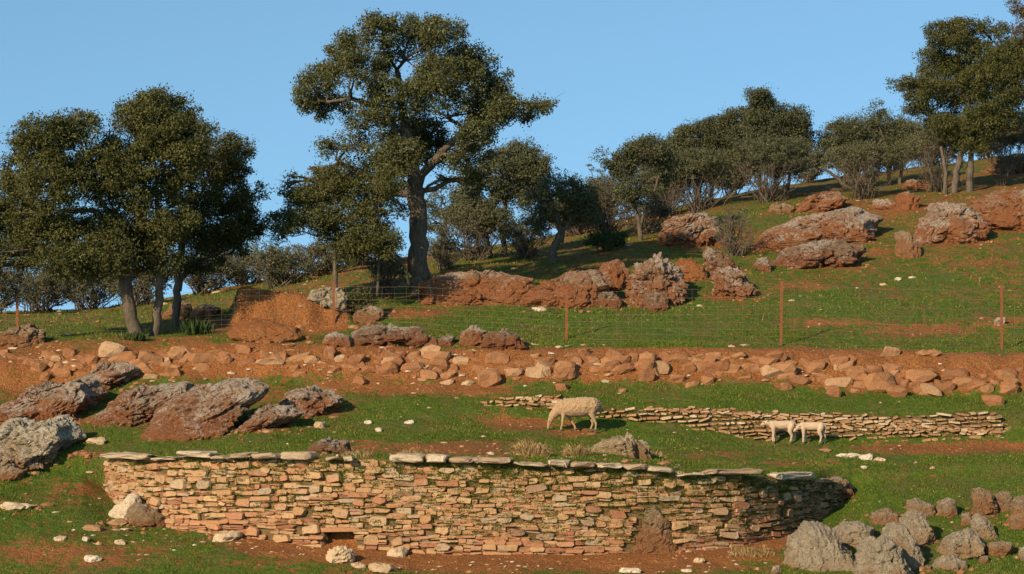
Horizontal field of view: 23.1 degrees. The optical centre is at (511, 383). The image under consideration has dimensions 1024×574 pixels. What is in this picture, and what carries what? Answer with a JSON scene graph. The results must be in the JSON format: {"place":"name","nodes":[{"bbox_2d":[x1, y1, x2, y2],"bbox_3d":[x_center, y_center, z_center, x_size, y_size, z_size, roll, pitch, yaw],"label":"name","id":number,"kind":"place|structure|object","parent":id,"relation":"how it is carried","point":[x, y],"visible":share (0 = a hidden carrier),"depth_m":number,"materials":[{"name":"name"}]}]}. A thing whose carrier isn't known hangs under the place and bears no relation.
{"place":"outdoors","nodes":[
{"label":"outdoors","id":0,"kind":"place"},
{"bbox_2d":[0,153,1023,573],"bbox_3d":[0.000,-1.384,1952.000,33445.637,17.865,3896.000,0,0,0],"label":"ground","id":1,"kind":"structure","parent":0,"point":[18,379],"depth_m":58.52,"materials":[{"name":"plant"}]},
{"bbox_2d":[0,463,24,480],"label":"boulder","id":2,"kind":"object","parent":1,"relation":"on","point":[11,472],"visible":1,"depth_m":51.62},
{"bbox_2d":[0,268,41,313],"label":"thicket shrub","id":3,"kind":"object","parent":1,"relation":"on","point":[8,286],"visible":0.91,"depth_m":73.76,"materials":[{"name":"green plant"}]},
{"bbox_2d":[0,323,46,347],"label":"boulder","id":4,"kind":"object","parent":1,"relation":"on","point":[25,335],"visible":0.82,"depth_m":60.60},
{"bbox_2d":[0,415,86,471],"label":"boulder","id":5,"kind":"object","parent":1,"relation":"on","point":[27,444],"visible":0.94,"depth_m":52.45,"materials":[{"name":"stone"}]},
{"bbox_2d":[1,258,87,312],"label":"thicket shrub","id":6,"kind":"object","parent":1,"relation":"on","point":[48,292],"visible":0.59,"depth_m":76.75,"materials":[{"name":"green plant"}]},
{"bbox_2d":[0,377,108,425],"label":"boulder","id":7,"kind":"object","parent":1,"relation":"on","point":[48,400],"visible":0.63,"depth_m":55.89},
{"bbox_2d":[0,107,146,333],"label":"holm oak","id":8,"kind":"object","parent":1,"relation":"on","point":[36,230],"visible":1,"depth_m":59.98,"materials":[{"name":"green plant"}]},
{"bbox_2d":[57,271,119,309],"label":"thicket shrub","id":9,"kind":"object","parent":1,"relation":"on","point":[94,288],"visible":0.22,"depth_m":79.70,"materials":[{"name":"green plant"}]},
{"bbox_2d":[80,361,139,390],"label":"boulder","id":10,"kind":"object","parent":1,"relation":"on","point":[108,375],"visible":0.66,"depth_m":58.31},
{"bbox_2d":[108,492,141,518],"bbox_3d":[-7.743,2.527,50.221,0.679,0.700,0.450,0,0,0],"label":"leaning slab","id":11,"kind":"object","parent":1,"relation":"on","point":[118,510],"depth_m":50.11,"materials":[{"name":"stone"}]},
{"bbox_2d":[94,263,173,306],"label":"thicket shrub","id":12,"kind":"object","parent":1,"relation":"on","point":[144,284],"visible":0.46,"depth_m":73.70,"materials":[{"name":"green plant"}]},
{"bbox_2d":[90,381,194,426],"bbox_3d":[-8.324,0.526,56.289,2.670,1.198,1.948,0,0,-33],"label":"boulder","id":13,"kind":"object","parent":1,"relation":"on","point":[140,405],"visible":0.79,"depth_m":55.66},
{"bbox_2d":[124,503,166,527],"bbox_3d":[-7.263,2.707,49.831,0.916,0.671,0.712,0,0,0],"label":"fallen block","id":14,"kind":"object","parent":1,"relation":"on","point":[139,515],"depth_m":49.63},
{"bbox_2d":[88,82,225,335],"bbox_3d":[-8.673,-4.145,61.275,3.463,6.452,3.146,0,0,0],"label":"holm oak","id":15,"kind":"object","parent":1,"relation":"on","point":[180,142],"visible":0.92,"depth_m":60.72,"materials":[{"name":"green plant"}]},
{"bbox_2d":[162,300,192,319],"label":"boulder","id":16,"kind":"object","parent":1,"relation":"on","point":[188,308],"visible":0.52,"depth_m":66.39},
{"bbox_2d":[178,317,215,334],"bbox_3d":[-7.651,-1.413,61.531,1.049,0.468,0.741,0,0,0],"label":"leafy weed","id":17,"kind":"object","parent":1,"relation":"on","point":[194,329],"visible":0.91,"depth_m":61.41,"materials":[{"name":"green plant"}]},
{"bbox_2d":[139,377,269,441],"bbox_3d":[-6.731,0.744,54.496,2.105,1.767,2.931,0,0,35],"label":"boulder","id":18,"kind":"object","parent":1,"relation":"on","point":[207,411],"visible":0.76,"depth_m":53.92,"materials":[{"name":"stone"}]},
{"bbox_2d":[189,304,220,319],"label":"boulder","id":19,"kind":"object","parent":1,"relation":"on","point":[205,311],"visible":0.84,"depth_m":65.38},
{"bbox_2d":[167,245,254,295],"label":"thicket shrub","id":20,"kind":"object","parent":1,"relation":"on","point":[196,284],"visible":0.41,"depth_m":76.83,"materials":[{"name":"green plant"}]},
{"bbox_2d":[162,130,275,327],"bbox_3d":[-7.727,-3.840,64.365,3.396,5.359,2.698,0,0,-19],"label":"holm oak","id":21,"kind":"object","parent":1,"relation":"on","point":[236,209],"visible":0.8,"depth_m":64.08,"materials":[{"name":"green plant"}]},
{"bbox_2d":[212,530,242,541],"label":"loose stone","id":22,"kind":"object","parent":1,"relation":"on","point":[225,536],"visible":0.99,"depth_m":48.54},
{"bbox_2d":[220,238,271,286],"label":"thicket shrub","id":23,"kind":"object","parent":1,"relation":"on","point":[253,277],"visible":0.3,"depth_m":79.76,"materials":[{"name":"green plant"}]},
{"bbox_2d":[226,318,302,343],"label":"boulder","id":24,"kind":"structure","parent":1,"relation":"on","point":[261,330],"depth_m":59.91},
{"bbox_2d":[234,403,303,432],"bbox_3d":[-5.336,0.823,54.444,1.601,0.813,1.558,0,0,0],"label":"boulder","id":25,"kind":"object","parent":1,"relation":"on","point":[269,415],"visible":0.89,"depth_m":54.03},
{"bbox_2d":[241,239,320,288],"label":"thicket shrub","id":26,"kind":"object","parent":1,"relation":"on","point":[280,269],"visible":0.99,"depth_m":73.64,"materials":[{"name":"green plant"}]},
{"bbox_2d":[279,385,343,417],"bbox_3d":[-4.582,0.473,56.235,1.402,0.911,1.528,0,0,-33],"label":"boulder","id":27,"kind":"object","parent":1,"relation":"on","point":[314,401],"visible":0.78,"depth_m":55.87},
{"bbox_2d":[285,234,358,277],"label":"thicket shrub","id":28,"kind":"object","parent":1,"relation":"on","point":[325,267],"visible":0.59,"depth_m":76.64,"materials":[{"name":"green plant"}]},
{"bbox_2d":[306,287,349,311],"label":"boulder","id":29,"kind":"object","parent":1,"relation":"on","point":[320,297],"visible":0.91,"depth_m":62.84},
{"bbox_2d":[307,436,351,453],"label":"boulder","id":30,"kind":"object","parent":1,"relation":"on","point":[330,444],"visible":0.88,"depth_m":49.28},
{"bbox_2d":[322,331,352,347],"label":"boulder","id":31,"kind":"object","parent":1,"relation":"on","point":[335,339],"visible":0.94,"depth_m":59.56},
{"bbox_2d":[261,159,414,295],"bbox_3d":[-4.524,-3.799,64.161,4.110,3.983,2.939,0,0,0],"label":"holm oak","id":32,"kind":"object","parent":1,"relation":"on","point":[368,205],"visible":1,"depth_m":63.71,"materials":[{"name":"green plant"}]},
{"bbox_2d":[326,545,354,563],"bbox_3d":[-3.230,3.267,47.341,0.537,0.412,0.422,0,0,-14],"label":"loose block","id":33,"kind":"object","parent":1,"relation":"on","point":[341,554],"depth_m":47.20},
{"bbox_2d":[346,283,377,312],"bbox_3d":[-3.852,-2.046,63.213,1.002,1.010,0.912,0,0,0],"label":"leafy bush","id":34,"kind":"object","parent":1,"relation":"on","point":[365,299],"visible":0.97,"depth_m":63.05,"materials":[{"name":"green plant"}]},
{"bbox_2d":[352,305,383,325],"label":"boulder","id":35,"kind":"object","parent":1,"relation":"on","point":[373,314],"visible":0.9,"depth_m":62.73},
{"bbox_2d":[359,247,408,296],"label":"bare shrub","id":36,"kind":"object","parent":1,"relation":"on","point":[392,270],"visible":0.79,"depth_m":65.88,"materials":[{"name":"green plant"}]},
{"bbox_2d":[351,323,429,347],"bbox_3d":[-3.005,-1.080,60.150,1.994,0.776,1.495,0,0,22],"label":"boulder","id":37,"kind":"object","parent":1,"relation":"on","point":[374,335],"visible":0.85,"depth_m":59.78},
{"bbox_2d":[275,7,564,295],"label":"holm oak","id":38,"kind":"object","parent":1,"relation":"on","point":[411,142],"visible":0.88,"depth_m":65.30,"materials":[{"name":"green plant"}]},
{"bbox_2d":[427,226,467,271],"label":"bare shrub","id":39,"kind":"object","parent":1,"relation":"on","point":[440,247],"visible":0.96,"depth_m":71.44,"materials":[{"name":"green plant"}]},
{"bbox_2d":[425,181,482,252],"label":"olive tree","id":40,"kind":"object","parent":1,"relation":"on","point":[436,208],"visible":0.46,"depth_m":79.74,"materials":[{"name":"green plant"}]},
{"bbox_2d":[430,202,509,260],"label":"bare shrub","id":41,"kind":"object","parent":1,"relation":"on","point":[458,220],"visible":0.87,"depth_m":74.36,"materials":[{"name":"green plant"}]},
{"bbox_2d":[458,325,486,346],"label":"boulder","id":42,"kind":"object","parent":1,"relation":"on","point":[472,335],"visible":0.92,"depth_m":59.98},
{"bbox_2d":[99,450,853,555],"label":"dry stone wall","id":43,"kind":"structure","parent":1,"relation":"on","point":[432,503],"depth_m":48.35,"materials":[{"name":"beige stone"}]},
{"bbox_2d":[419,269,534,305],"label":"boulder","id":44,"kind":"object","parent":1,"relation":"on","point":[485,287],"visible":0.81,"depth_m":65.12,"materials":[{"name":"stone"}]},
{"bbox_2d":[480,328,526,349],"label":"boulder","id":45,"kind":"object","parent":1,"relation":"on","point":[503,338],"visible":1,"depth_m":59.45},
{"bbox_2d":[452,134,557,256],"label":"olive tree","id":46,"kind":"object","parent":1,"relation":"on","point":[520,166],"visible":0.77,"depth_m":74.39,"materials":[{"name":"green plant"}]},
{"bbox_2d":[0,174,1019,571],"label":"scattered stones","id":47,"kind":"object","parent":1,"relation":"on","point":[466,382],"visible":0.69,"depth_m":58.57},
{"bbox_2d":[0,184,1019,573],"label":"soil clods","id":48,"kind":"object","parent":1,"relation":"on","point":[302,328],"visible":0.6,"depth_m":58.84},
{"bbox_2d":[0,168,1020,573],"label":"rock debris","id":49,"kind":"object","parent":1,"relation":"on","point":[266,430],"visible":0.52,"depth_m":54.52,"materials":[{"name":"stone"}]},
{"bbox_2d":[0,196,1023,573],"bbox_3d":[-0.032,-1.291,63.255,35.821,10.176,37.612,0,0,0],"label":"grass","id":50,"kind":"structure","parent":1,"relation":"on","point":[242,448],"depth_m":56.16,"materials":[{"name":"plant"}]},
{"bbox_2d":[0,341,1023,405],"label":"terrace wall","id":51,"kind":"structure","parent":1,"relation":"on","point":[647,366],"depth_m":58.77,"materials":[{"name":"stone"}]},
{"bbox_2d":[1,281,1023,348],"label":"wire fence","id":52,"kind":"object","parent":1,"relation":"on","point":[679,306],"visible":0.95,"depth_m":60.82,"materials":[{"name":"metal"}]},
{"bbox_2d":[496,216,554,258],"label":"bare shrub","id":53,"kind":"object","parent":1,"relation":"on","point":[523,248],"visible":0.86,"depth_m":73.61,"materials":[{"name":"green plant"}]},
{"bbox_2d":[510,437,554,457],"bbox_3d":[0.371,1.268,49.807,1.146,0.495,0.970,0,0,0],"label":"dry tussock","id":54,"kind":"object","parent":1,"relation":"on","point":[528,448],"visible":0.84,"depth_m":49.72,"materials":[{"name":"plant"}]},
{"bbox_2d":[516,167,609,262],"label":"oak","id":55,"kind":"object","parent":1,"relation":"on","point":[577,209],"visible":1,"depth_m":71.53,"materials":[{"name":"green plant"}]},
{"bbox_2d":[519,269,614,308],"bbox_3d":[1.254,-2.311,65.520,2.888,1.429,1.966,0,0,0],"label":"boulder","id":56,"kind":"object","parent":1,"relation":"on","point":[588,282],"visible":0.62,"depth_m":64.99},
{"bbox_2d":[547,397,601,431],"bbox_3d":[1.367,0.665,54.899,1.200,0.767,0.466,0,0,0],"label":"sheep","id":57,"kind":"object","parent":1,"relation":"on","point":[589,407],"visible":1,"depth_m":54.77},
{"bbox_2d":[560,439,591,456],"bbox_3d":[1.288,1.297,50.015,0.856,0.391,0.822,0,0,0],"label":"dry tussock","id":58,"kind":"object","parent":1,"relation":"on","point":[579,450],"visible":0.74,"depth_m":49.99,"materials":[{"name":"plant"}]},
{"bbox_2d":[574,163,625,226],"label":"skyline shrub","id":59,"kind":"object","parent":1,"relation":"on","point":[600,177],"visible":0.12,"depth_m":91.91,"materials":[{"name":"green plant"}]},
{"bbox_2d":[580,230,630,251],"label":"leafy bush","id":60,"kind":"object","parent":1,"relation":"on","point":[606,241],"visible":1,"depth_m":72.93,"materials":[{"name":"green plant"}]},
{"bbox_2d":[596,291,622,308],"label":"boulder","id":61,"kind":"object","parent":1,"relation":"on","point":[604,300],"visible":0.91,"depth_m":64.95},
{"bbox_2d":[579,176,648,234],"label":"bare shrub","id":62,"kind":"object","parent":1,"relation":"on","point":[606,200],"visible":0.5,"depth_m":77.80,"materials":[{"name":"green plant"}]},
{"bbox_2d":[599,259,629,291],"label":"boulder","id":63,"kind":"object","parent":1,"relation":"on","point":[617,271],"visible":0.64,"depth_m":67.32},
{"bbox_2d":[591,432,650,459],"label":"boulder","id":64,"kind":"object","parent":1,"relation":"on","point":[628,445],"visible":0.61,"depth_m":50.46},
{"bbox_2d":[588,129,683,240],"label":"oak","id":65,"kind":"object","parent":1,"relation":"on","point":[622,165],"visible":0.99,"depth_m":75.73,"materials":[{"name":"green plant"}]},
{"bbox_2d":[616,194,679,235],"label":"bare shrub","id":66,"kind":"object","parent":1,"relation":"on","point":[658,212],"visible":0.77,"depth_m":77.67,"materials":[{"name":"green plant"}]},
{"bbox_2d":[643,291,668,311],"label":"boulder","id":67,"kind":"object","parent":1,"relation":"on","point":[655,301],"visible":1,"depth_m":64.65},
{"bbox_2d":[625,252,688,307],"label":"boulder","id":68,"kind":"object","parent":1,"relation":"on","point":[658,273],"visible":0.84,"depth_m":65.58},
{"bbox_2d":[635,155,700,216],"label":"bare shrub","id":69,"kind":"object","parent":1,"relation":"on","point":[670,196],"visible":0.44,"depth_m":86.08,"materials":[{"name":"green plant"}]},
{"bbox_2d":[657,212,721,248],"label":"boulder","id":70,"kind":"object","parent":1,"relation":"on","point":[688,230],"visible":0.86,"depth_m":73.88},
{"bbox_2d":[673,258,707,281],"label":"boulder","id":71,"kind":"object","parent":1,"relation":"on","point":[691,269],"visible":0.72,"depth_m":68.34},
{"bbox_2d":[656,112,740,202],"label":"holm oak","id":72,"kind":"object","parent":1,"relation":"on","point":[705,132],"visible":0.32,"depth_m":88.33,"materials":[{"name":"green plant"}]},
{"bbox_2d":[665,142,746,212],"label":"bare shrub","id":73,"kind":"object","parent":1,"relation":"on","point":[708,163],"visible":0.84,"depth_m":85.74,"materials":[{"name":"green plant"}]},
{"bbox_2d":[702,247,736,271],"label":"boulder","id":74,"kind":"object","parent":1,"relation":"on","point":[713,259],"visible":0.76,"depth_m":69.29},
{"bbox_2d":[710,266,757,299],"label":"boulder","id":75,"kind":"object","parent":1,"relation":"on","point":[737,282],"visible":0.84,"depth_m":66.23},
{"bbox_2d":[705,205,762,256],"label":"bare shrub","id":76,"kind":"object","parent":1,"relation":"on","point":[734,248],"visible":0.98,"depth_m":71.96,"materials":[{"name":"grey plant"}]},
{"bbox_2d":[714,147,767,197],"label":"skyline shrub","id":77,"kind":"object","parent":1,"relation":"on","point":[740,181],"visible":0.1,"depth_m":95.77,"materials":[{"name":"green plant"}]},
{"bbox_2d":[475,393,1010,441],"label":"rubble wall","id":78,"kind":"structure","parent":1,"relation":"on","point":[970,424],"depth_m":55.77,"materials":[{"name":"stone"}]},
{"bbox_2d":[725,544,778,556],"bbox_3d":[4.636,3.190,48.033,1.271,0.304,0.736,0,0,0],"label":"dry tussock","id":79,"kind":"object","parent":1,"relation":"on","point":[754,552],"visible":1,"depth_m":47.93,"materials":[{"name":"plant"}]},
{"bbox_2d":[714,85,816,197],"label":"holm oak","id":80,"kind":"object","parent":1,"relation":"on","point":[793,123],"visible":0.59,"depth_m":87.14,"materials":[{"name":"green plant"}]},
{"bbox_2d":[719,125,816,203],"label":"bare shrub","id":81,"kind":"object","parent":1,"relation":"on","point":[752,155],"visible":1,"depth_m":84.50,"materials":[{"name":"green plant"}]},
{"bbox_2d":[761,420,796,443],"bbox_3d":[5.871,1.066,55.200,0.795,0.536,0.251,0,0,0],"label":"lamb","id":82,"kind":"object","parent":1,"relation":"on","point":[774,426],"visible":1,"depth_m":55.13,"materials":[{"name":"fur"}]},
{"bbox_2d":[793,422,825,444],"bbox_3d":[6.538,1.090,55.056,0.726,0.505,0.242,0,0,7],"label":"lamb","id":83,"kind":"object","parent":1,"relation":"on","point":[819,427],"visible":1,"depth_m":54.99,"materials":[{"name":"fur"}]},
{"bbox_2d":[794,144,828,183],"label":"skyline shrub","id":84,"kind":"object","parent":1,"relation":"on","point":[815,159],"visible":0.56,"depth_m":97.68,"materials":[{"name":"green plant"}]},
{"bbox_2d":[753,206,884,249],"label":"boulder","id":85,"kind":"object","parent":1,"relation":"on","point":[855,224],"visible":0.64,"depth_m":73.41,"materials":[{"name":"stone"}]},
{"bbox_2d":[783,520,855,571],"bbox_3d":[5.927,3.623,47.118,1.961,2.054,1.708,0,0,0],"label":"boulder","id":86,"kind":"object","parent":1,"relation":"on","point":[814,546],"visible":0.94,"depth_m":46.73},
{"bbox_2d":[772,238,867,268],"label":"boulder","id":87,"kind":"object","parent":1,"relation":"on","point":[831,253],"visible":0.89,"depth_m":70.03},
{"bbox_2d":[794,191,846,212],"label":"boulder","id":88,"kind":"object","parent":1,"relation":"on","point":[822,201],"visible":0.78,"depth_m":79.04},
{"bbox_2d":[813,111,873,189],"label":"olive tree","id":89,"kind":"object","parent":1,"relation":"on","point":[843,132],"visible":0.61,"depth_m":87.47,"materials":[{"name":"green plant"}]},
{"bbox_2d":[832,520,874,548],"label":"boulder","id":90,"kind":"object","parent":1,"relation":"on","point":[852,534],"visible":0.53,"depth_m":48.26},
{"bbox_2d":[817,138,906,199],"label":"bare shrub","id":91,"kind":"object","parent":1,"relation":"on","point":[865,189],"visible":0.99,"depth_m":82.70,"materials":[{"name":"green plant"}]},
{"bbox_2d":[852,534,914,573],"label":"boulder","id":92,"kind":"object","parent":1,"relation":"on","point":[882,554],"visible":1,"depth_m":45.84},
{"bbox_2d":[869,507,900,525],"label":"boulder","id":93,"kind":"object","parent":1,"relation":"on","point":[884,516],"visible":0.65,"depth_m":49.34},
{"bbox_2d":[853,97,935,185],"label":"olive tree","id":94,"kind":"object","parent":1,"relation":"on","point":[885,130],"visible":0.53,"depth_m":88.80,"materials":[{"name":"green plant"}]},
{"bbox_2d":[881,522,924,569],"bbox_3d":[7.293,3.194,46.896,0.811,1.223,0.813,0,0,0],"label":"boulder","id":95,"kind":"object","parent":1,"relation":"on","point":[899,534],"visible":0.65,"depth_m":46.66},
{"bbox_2d":[894,190,919,209],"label":"boulder","id":96,"kind":"object","parent":1,"relation":"on","point":[907,200],"visible":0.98,"depth_m":78.55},
{"bbox_2d":[894,230,921,258],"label":"boulder","id":97,"kind":"object","parent":1,"relation":"on","point":[907,246],"visible":0.94,"depth_m":71.27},
{"bbox_2d":[899,509,935,546],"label":"boulder","id":98,"kind":"object","parent":1,"relation":"on","point":[916,524],"visible":0.7,"depth_m":48.03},
{"bbox_2d":[906,497,935,515],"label":"boulder","id":99,"kind":"object","parent":1,"relation":"on","point":[924,507],"visible":0.66,"depth_m":49.69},
{"bbox_2d":[890,121,967,192],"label":"bare shrub","id":100,"kind":"object","parent":1,"relation":"on","point":[926,144],"visible":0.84,"depth_m":83.71,"materials":[{"name":"green plant"}]},
{"bbox_2d":[936,498,957,517],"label":"boulder","id":101,"kind":"object","parent":1,"relation":"on","point":[946,507],"visible":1,"depth_m":49.63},
{"bbox_2d":[932,554,967,571],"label":"boulder","id":102,"kind":"object","parent":1,"relation":"on","point":[950,562],"visible":0.98,"depth_m":46.45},
{"bbox_2d":[913,202,991,245],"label":"boulder","id":103,"kind":"object","parent":1,"relation":"on","point":[956,223],"visible":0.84,"depth_m":73.02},
{"bbox_2d":[883,14,1023,193],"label":"holm oak","id":104,"kind":"object","parent":1,"relation":"on","point":[971,82],"visible":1,"depth_m":82.33,"materials":[{"name":"green plant"}]},
{"bbox_2d":[936,528,985,558],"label":"boulder","id":105,"kind":"object","parent":1,"relation":"on","point":[967,543],"visible":0.83,"depth_m":47.22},
{"bbox_2d":[969,487,997,516],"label":"boulder","id":106,"kind":"object","parent":1,"relation":"on","point":[985,504],"visible":0.82,"depth_m":49.46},
{"bbox_2d":[970,513,997,539],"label":"boulder","id":107,"kind":"object","parent":1,"relation":"on","point":[981,526],"visible":0.76,"depth_m":48.18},
{"bbox_2d":[970,189,1023,231],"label":"boulder","id":108,"kind":"object","parent":1,"relation":"on","point":[1002,209],"visible":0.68,"depth_m":74.72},
{"bbox_2d":[984,540,1014,556],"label":"boulder","id":109,"kind":"object","parent":1,"relation":"on","point":[1001,548],"visible":0.95,"depth_m":47.30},
{"bbox_2d":[986,156,1015,185],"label":"bare shrub","id":110,"kind":"object","parent":1,"relation":"on","point":[1003,182],"visible":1,"depth_m":83.76,"materials":[{"name":"green plant"}]},
{"bbox_2d":[980,107,1023,174],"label":"olive shrub","id":111,"kind":"object","parent":1,"relation":"on","point":[1014,136],"visible":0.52,"depth_m":87.81,"materials":[{"name":"green plant"}]},
{"bbox_2d":[994,490,1012,511],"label":"boulder","id":112,"kind":"object","parent":1,"relation":"on","point":[1002,499],"visible":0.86,"depth_m":49.67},
{"bbox_2d":[1003,0,1023,51],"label":"withered oak","id":113,"kind":"object","parent":1,"relation":"on","point":[1017,10],"visible":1,"depth_m":82.25,"materials":[{"name":"green plant"}]},
{"bbox_2d":[1007,495,1023,529],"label":"boulder","id":114,"kind":"object","parent":1,"relation":"on","point":[1015,520],"visible":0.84,"depth_m":48.72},
{"bbox_2d":[0,0,1023,311],"label":"sky","id":115,"kind":"structure","parent":0,"point":[624,69],"materials":[{"name":"blue"}]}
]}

